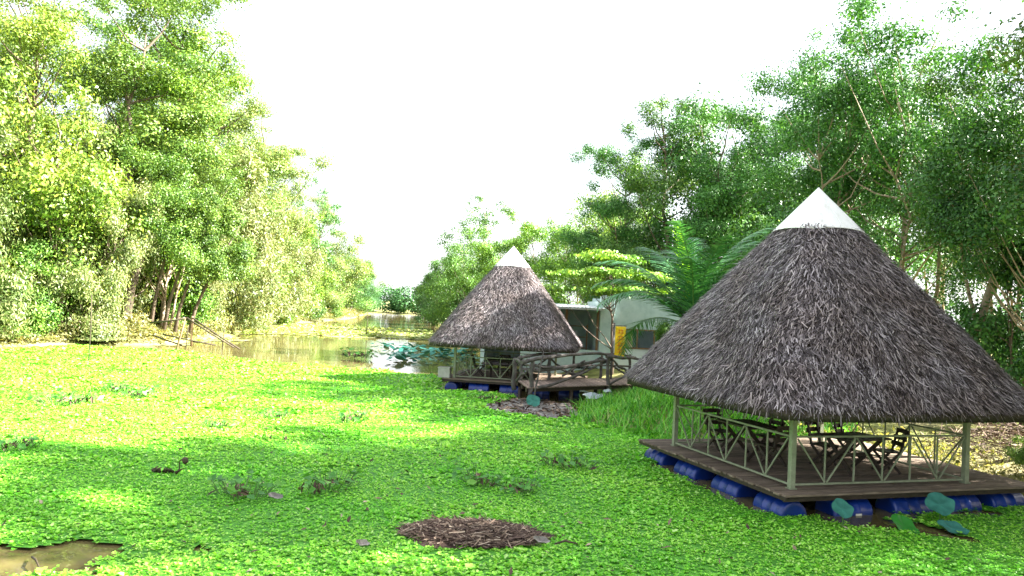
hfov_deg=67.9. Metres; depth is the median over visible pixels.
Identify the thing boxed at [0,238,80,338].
bush
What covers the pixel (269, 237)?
willowy tree
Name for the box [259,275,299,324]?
bush
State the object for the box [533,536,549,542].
withered leaf
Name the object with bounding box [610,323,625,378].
banner
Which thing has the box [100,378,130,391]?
hyacinth clump
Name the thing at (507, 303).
thatched pavilion
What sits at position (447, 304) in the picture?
broadleaf tree
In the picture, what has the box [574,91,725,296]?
broadleaf tree
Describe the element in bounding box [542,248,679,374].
umbrella tree
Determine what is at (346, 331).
floating grass
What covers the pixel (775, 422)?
chair
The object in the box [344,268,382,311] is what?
broadleaf tree
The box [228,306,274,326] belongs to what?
bush
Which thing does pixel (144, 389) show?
hyacinth clump
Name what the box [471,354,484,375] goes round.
chair
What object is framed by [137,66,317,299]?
broadleaf tree
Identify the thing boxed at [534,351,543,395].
leaning stick
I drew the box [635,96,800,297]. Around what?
broadleaf tree
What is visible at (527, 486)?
hyacinth clump
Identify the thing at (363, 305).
broadleaf tree
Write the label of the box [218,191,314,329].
willowy tree
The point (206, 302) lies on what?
bush
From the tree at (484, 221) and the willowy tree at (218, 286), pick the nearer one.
the willowy tree at (218, 286)
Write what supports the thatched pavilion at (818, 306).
in the water
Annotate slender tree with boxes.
[146,183,205,326]
[162,183,228,329]
[173,207,240,338]
[185,203,267,338]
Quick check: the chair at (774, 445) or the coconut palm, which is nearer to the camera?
the chair at (774, 445)
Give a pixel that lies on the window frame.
(626, 329)
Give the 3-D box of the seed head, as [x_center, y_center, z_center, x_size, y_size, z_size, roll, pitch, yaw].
[-6.681,3.459,14.808,0.735,0.365,0.166,3,-1,0]
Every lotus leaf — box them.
[526,395,539,406]
[832,498,853,525]
[891,514,919,533]
[925,492,954,519]
[937,520,969,534]
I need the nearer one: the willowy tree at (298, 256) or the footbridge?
the footbridge
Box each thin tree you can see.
[290,176,345,314]
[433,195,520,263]
[546,206,595,304]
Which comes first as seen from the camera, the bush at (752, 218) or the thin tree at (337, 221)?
the bush at (752, 218)
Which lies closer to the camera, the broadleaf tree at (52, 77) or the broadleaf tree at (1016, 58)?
the broadleaf tree at (1016, 58)
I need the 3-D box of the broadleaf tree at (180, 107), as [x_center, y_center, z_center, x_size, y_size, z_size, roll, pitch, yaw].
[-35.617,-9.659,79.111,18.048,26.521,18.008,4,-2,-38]
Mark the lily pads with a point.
(404, 348)
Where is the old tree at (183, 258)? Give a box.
[79,132,218,330]
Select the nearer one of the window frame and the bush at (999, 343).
the bush at (999, 343)
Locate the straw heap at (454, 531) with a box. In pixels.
[389,512,560,549]
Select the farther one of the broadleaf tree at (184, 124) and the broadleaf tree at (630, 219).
the broadleaf tree at (630, 219)
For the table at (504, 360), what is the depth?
33.70 m
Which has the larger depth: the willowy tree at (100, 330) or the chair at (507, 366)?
the willowy tree at (100, 330)
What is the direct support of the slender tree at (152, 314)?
on the ground at (593, 373)
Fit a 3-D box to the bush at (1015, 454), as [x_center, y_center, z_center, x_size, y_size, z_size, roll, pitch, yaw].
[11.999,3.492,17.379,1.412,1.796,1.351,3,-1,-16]
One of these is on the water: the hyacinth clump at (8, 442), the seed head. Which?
the hyacinth clump at (8, 442)
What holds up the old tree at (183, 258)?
on the ground at (593, 373)
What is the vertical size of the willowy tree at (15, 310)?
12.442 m
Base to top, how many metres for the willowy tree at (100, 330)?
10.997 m
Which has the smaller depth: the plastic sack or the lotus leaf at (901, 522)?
the lotus leaf at (901, 522)
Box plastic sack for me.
[583,392,603,398]
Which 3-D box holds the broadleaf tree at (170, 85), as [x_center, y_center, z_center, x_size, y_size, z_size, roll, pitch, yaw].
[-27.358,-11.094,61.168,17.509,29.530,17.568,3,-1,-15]
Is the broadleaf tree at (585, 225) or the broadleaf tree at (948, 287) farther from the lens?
the broadleaf tree at (585, 225)
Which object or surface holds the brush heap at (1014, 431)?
on the ground at (593, 373)
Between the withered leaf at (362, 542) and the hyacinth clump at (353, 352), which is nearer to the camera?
the withered leaf at (362, 542)
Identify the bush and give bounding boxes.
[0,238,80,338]
[114,164,196,325]
[155,265,222,330]
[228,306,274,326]
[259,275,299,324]
[300,281,327,320]
[318,276,348,317]
[345,284,383,309]
[409,271,441,322]
[653,320,671,342]
[704,207,781,266]
[941,230,1023,426]
[1001,424,1023,472]
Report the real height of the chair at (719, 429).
0.935 m
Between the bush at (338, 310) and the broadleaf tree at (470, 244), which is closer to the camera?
the broadleaf tree at (470, 244)
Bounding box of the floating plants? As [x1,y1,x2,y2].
[0,344,1023,575]
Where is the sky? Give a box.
[0,0,1023,328]
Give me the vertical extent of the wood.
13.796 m
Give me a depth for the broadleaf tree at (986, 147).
23.17 m
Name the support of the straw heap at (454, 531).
on the water
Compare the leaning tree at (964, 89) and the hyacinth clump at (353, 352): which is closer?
the leaning tree at (964, 89)
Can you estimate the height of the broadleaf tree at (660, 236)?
18.708 m
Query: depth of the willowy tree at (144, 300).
51.76 m
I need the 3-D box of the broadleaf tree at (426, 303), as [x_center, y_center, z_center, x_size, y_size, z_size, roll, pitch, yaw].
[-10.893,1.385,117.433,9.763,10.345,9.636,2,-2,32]
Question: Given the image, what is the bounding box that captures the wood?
[322,271,1023,339]
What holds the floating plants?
on the water
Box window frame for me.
[626,329,655,349]
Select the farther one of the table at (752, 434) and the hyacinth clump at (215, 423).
the hyacinth clump at (215, 423)
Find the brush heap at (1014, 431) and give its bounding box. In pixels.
[901,422,1023,466]
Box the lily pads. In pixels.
[371,341,477,361]
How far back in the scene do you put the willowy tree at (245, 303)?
66.36 m
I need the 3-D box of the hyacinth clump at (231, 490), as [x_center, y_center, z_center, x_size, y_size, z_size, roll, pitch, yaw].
[-4.748,3.465,13.310,1.392,0.441,1.036,2,-2,37]
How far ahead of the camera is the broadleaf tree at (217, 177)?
55.18 m
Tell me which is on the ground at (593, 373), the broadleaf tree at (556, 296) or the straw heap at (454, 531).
the broadleaf tree at (556, 296)
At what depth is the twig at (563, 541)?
11.31 m
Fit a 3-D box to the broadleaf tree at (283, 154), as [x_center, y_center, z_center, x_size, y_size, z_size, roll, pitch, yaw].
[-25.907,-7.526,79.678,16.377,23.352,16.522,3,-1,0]
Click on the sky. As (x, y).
(428, 106)
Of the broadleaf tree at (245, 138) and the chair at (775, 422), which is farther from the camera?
the broadleaf tree at (245, 138)
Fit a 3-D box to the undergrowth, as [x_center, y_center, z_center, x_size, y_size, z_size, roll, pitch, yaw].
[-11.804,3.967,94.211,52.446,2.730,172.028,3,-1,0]
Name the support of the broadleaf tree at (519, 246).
on the ground at (593, 373)
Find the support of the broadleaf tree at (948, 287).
on the ground at (593, 373)
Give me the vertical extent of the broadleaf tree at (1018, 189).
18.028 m
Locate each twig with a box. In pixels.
[31,556,39,567]
[554,539,577,544]
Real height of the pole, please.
3.801 m
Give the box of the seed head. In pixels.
[151,457,187,473]
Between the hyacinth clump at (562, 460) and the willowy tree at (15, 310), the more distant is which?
the willowy tree at (15, 310)
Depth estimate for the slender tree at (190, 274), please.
52.72 m
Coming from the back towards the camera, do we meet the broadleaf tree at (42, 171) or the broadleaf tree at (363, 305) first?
the broadleaf tree at (363, 305)
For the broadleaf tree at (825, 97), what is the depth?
28.75 m
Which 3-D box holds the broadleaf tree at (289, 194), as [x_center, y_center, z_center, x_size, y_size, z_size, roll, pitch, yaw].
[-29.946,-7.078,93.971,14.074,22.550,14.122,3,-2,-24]
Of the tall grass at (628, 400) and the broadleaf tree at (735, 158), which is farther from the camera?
the broadleaf tree at (735, 158)
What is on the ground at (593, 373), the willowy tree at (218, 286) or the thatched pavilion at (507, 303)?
the willowy tree at (218, 286)
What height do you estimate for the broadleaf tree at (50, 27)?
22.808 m
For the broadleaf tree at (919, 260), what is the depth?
45.48 m
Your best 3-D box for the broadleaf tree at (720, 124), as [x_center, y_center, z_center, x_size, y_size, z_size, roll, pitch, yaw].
[14.686,-4.273,59.063,13.894,19.636,13.771,3,-1,-5]
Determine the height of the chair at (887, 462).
0.935 m
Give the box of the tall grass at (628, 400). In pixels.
[563,385,875,442]
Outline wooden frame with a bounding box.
[149,316,239,349]
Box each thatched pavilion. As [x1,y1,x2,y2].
[428,246,587,395]
[622,187,1023,516]
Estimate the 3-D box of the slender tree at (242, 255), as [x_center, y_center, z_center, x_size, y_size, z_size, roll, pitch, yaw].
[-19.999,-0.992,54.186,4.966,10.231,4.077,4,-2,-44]
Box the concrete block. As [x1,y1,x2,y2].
[438,366,451,377]
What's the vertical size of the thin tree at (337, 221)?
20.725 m
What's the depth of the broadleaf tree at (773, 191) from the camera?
52.60 m
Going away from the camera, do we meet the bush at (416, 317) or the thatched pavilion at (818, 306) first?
the thatched pavilion at (818, 306)
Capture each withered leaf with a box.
[268,492,282,498]
[356,539,369,545]
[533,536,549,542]
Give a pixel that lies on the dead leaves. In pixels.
(510, 569)
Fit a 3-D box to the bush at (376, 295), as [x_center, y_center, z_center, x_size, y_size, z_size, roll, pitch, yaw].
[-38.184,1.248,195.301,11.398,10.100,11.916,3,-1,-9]
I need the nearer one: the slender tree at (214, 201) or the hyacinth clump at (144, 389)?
the hyacinth clump at (144, 389)
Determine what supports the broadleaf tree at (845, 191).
on the ground at (593, 373)
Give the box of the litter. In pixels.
[486,397,576,416]
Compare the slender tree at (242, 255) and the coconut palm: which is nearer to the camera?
the coconut palm
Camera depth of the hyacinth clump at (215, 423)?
20.06 m
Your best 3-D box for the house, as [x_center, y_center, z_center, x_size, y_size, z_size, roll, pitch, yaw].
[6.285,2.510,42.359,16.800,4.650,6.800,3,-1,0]
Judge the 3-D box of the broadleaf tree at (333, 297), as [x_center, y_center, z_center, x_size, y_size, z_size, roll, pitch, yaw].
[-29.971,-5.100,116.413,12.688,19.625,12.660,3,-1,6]
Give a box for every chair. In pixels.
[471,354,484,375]
[498,355,510,376]
[703,408,731,450]
[754,418,786,456]
[757,426,788,467]
[804,421,838,465]
[833,423,859,460]
[871,427,909,473]
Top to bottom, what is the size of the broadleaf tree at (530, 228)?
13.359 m
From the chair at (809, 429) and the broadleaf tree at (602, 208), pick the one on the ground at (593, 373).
the broadleaf tree at (602, 208)
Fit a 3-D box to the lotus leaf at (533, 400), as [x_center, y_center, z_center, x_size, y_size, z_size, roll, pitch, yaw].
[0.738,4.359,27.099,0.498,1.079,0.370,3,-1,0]
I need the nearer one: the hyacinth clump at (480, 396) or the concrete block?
the hyacinth clump at (480, 396)
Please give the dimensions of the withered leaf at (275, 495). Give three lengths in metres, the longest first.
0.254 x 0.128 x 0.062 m
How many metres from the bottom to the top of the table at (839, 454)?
0.785 m
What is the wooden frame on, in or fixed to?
in the water
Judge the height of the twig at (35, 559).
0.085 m
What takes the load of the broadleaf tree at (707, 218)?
on the ground at (593, 373)
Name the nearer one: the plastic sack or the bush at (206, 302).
the plastic sack
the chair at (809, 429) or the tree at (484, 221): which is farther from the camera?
the tree at (484, 221)
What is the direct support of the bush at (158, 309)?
on the ground at (593, 373)
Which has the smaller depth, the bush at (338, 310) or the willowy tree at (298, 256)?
the willowy tree at (298, 256)
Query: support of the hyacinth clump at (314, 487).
on the water
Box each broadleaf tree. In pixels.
[0,0,150,232]
[0,0,159,327]
[0,0,258,314]
[0,45,159,334]
[47,0,286,324]
[48,0,227,212]
[104,71,250,193]
[122,121,249,326]
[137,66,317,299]
[216,130,270,194]
[217,101,345,289]
[241,140,313,289]
[276,212,344,321]
[299,194,349,314]
[313,227,375,309]
[340,253,389,314]
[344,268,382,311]
[412,238,482,328]
[412,249,466,327]
[413,268,454,325]
[448,229,533,293]
[452,222,512,296]
[504,212,572,283]
[530,215,600,304]
[550,132,673,304]
[562,229,635,304]
[567,185,656,304]
[571,197,675,303]
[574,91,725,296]
[618,79,807,287]
[621,100,763,286]
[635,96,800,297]
[650,199,770,296]
[674,107,819,233]
[727,0,946,271]
[727,155,802,210]
[735,28,960,287]
[767,0,1023,301]
[864,46,1018,307]
[885,56,1023,330]
[906,53,1023,358]
[939,0,1023,262]
[961,7,1023,198]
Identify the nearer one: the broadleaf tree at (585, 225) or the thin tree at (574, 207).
the broadleaf tree at (585, 225)
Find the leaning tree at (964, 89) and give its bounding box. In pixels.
[891,15,1023,336]
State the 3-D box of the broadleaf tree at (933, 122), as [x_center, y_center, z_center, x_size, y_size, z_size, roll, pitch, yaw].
[25.613,-4.356,46.111,11.150,20.281,10.619,3,-1,-3]
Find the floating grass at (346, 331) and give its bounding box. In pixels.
[157,322,434,345]
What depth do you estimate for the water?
42.85 m
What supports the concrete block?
on the thatched pavilion at (507, 303)
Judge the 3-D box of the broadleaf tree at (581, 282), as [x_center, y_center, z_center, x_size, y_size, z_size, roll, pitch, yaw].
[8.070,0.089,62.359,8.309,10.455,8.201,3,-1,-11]
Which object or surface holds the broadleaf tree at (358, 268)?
on the ground at (593, 373)
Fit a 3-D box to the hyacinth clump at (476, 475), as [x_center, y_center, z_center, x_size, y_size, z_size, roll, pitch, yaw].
[-0.690,3.751,15.160,1.249,0.362,0.820,2,-2,37]
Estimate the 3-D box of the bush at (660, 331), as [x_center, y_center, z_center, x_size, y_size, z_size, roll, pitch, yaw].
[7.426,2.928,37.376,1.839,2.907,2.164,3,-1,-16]
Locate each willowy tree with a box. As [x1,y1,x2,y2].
[0,120,66,338]
[34,171,166,341]
[35,91,165,332]
[154,134,301,330]
[181,211,245,332]
[217,178,287,330]
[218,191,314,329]
[271,201,330,324]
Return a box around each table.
[488,358,512,377]
[716,419,776,461]
[816,431,891,476]
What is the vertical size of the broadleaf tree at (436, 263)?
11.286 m
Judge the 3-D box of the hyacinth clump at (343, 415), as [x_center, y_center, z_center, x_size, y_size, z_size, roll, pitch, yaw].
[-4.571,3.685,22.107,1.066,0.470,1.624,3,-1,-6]
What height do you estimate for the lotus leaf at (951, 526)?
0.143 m
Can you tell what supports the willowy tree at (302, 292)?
on the ground at (593, 373)
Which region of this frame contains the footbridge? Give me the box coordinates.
[511,352,646,401]
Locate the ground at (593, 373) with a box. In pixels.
[0,302,1023,495]
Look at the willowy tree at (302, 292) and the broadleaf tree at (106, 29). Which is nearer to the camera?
the broadleaf tree at (106, 29)
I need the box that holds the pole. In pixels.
[88,294,91,360]
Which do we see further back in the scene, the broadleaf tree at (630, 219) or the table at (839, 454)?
the broadleaf tree at (630, 219)
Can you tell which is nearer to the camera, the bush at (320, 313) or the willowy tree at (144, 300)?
the willowy tree at (144, 300)
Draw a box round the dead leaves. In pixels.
[2,358,1016,575]
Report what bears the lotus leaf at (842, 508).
on the water
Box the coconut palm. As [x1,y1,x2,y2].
[590,219,769,359]
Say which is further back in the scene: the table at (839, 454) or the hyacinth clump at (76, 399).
the hyacinth clump at (76, 399)
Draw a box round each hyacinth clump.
[0,428,49,450]
[27,387,104,405]
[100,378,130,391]
[114,384,159,397]
[197,416,238,426]
[207,467,281,501]
[258,407,294,417]
[298,465,362,494]
[336,405,374,422]
[339,347,377,357]
[452,462,507,487]
[466,391,497,399]
[495,472,545,494]
[538,450,604,470]
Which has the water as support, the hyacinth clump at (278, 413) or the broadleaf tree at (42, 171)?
the hyacinth clump at (278, 413)
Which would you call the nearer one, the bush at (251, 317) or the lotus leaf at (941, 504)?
the lotus leaf at (941, 504)
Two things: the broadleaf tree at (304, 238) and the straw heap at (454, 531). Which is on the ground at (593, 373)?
the broadleaf tree at (304, 238)
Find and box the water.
[0,314,1004,575]
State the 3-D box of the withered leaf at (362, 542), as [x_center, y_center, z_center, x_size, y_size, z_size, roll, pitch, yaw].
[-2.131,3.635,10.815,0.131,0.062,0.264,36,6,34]
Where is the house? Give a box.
[480,294,685,372]
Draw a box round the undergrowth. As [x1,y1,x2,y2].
[0,306,1023,493]
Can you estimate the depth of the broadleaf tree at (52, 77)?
55.49 m

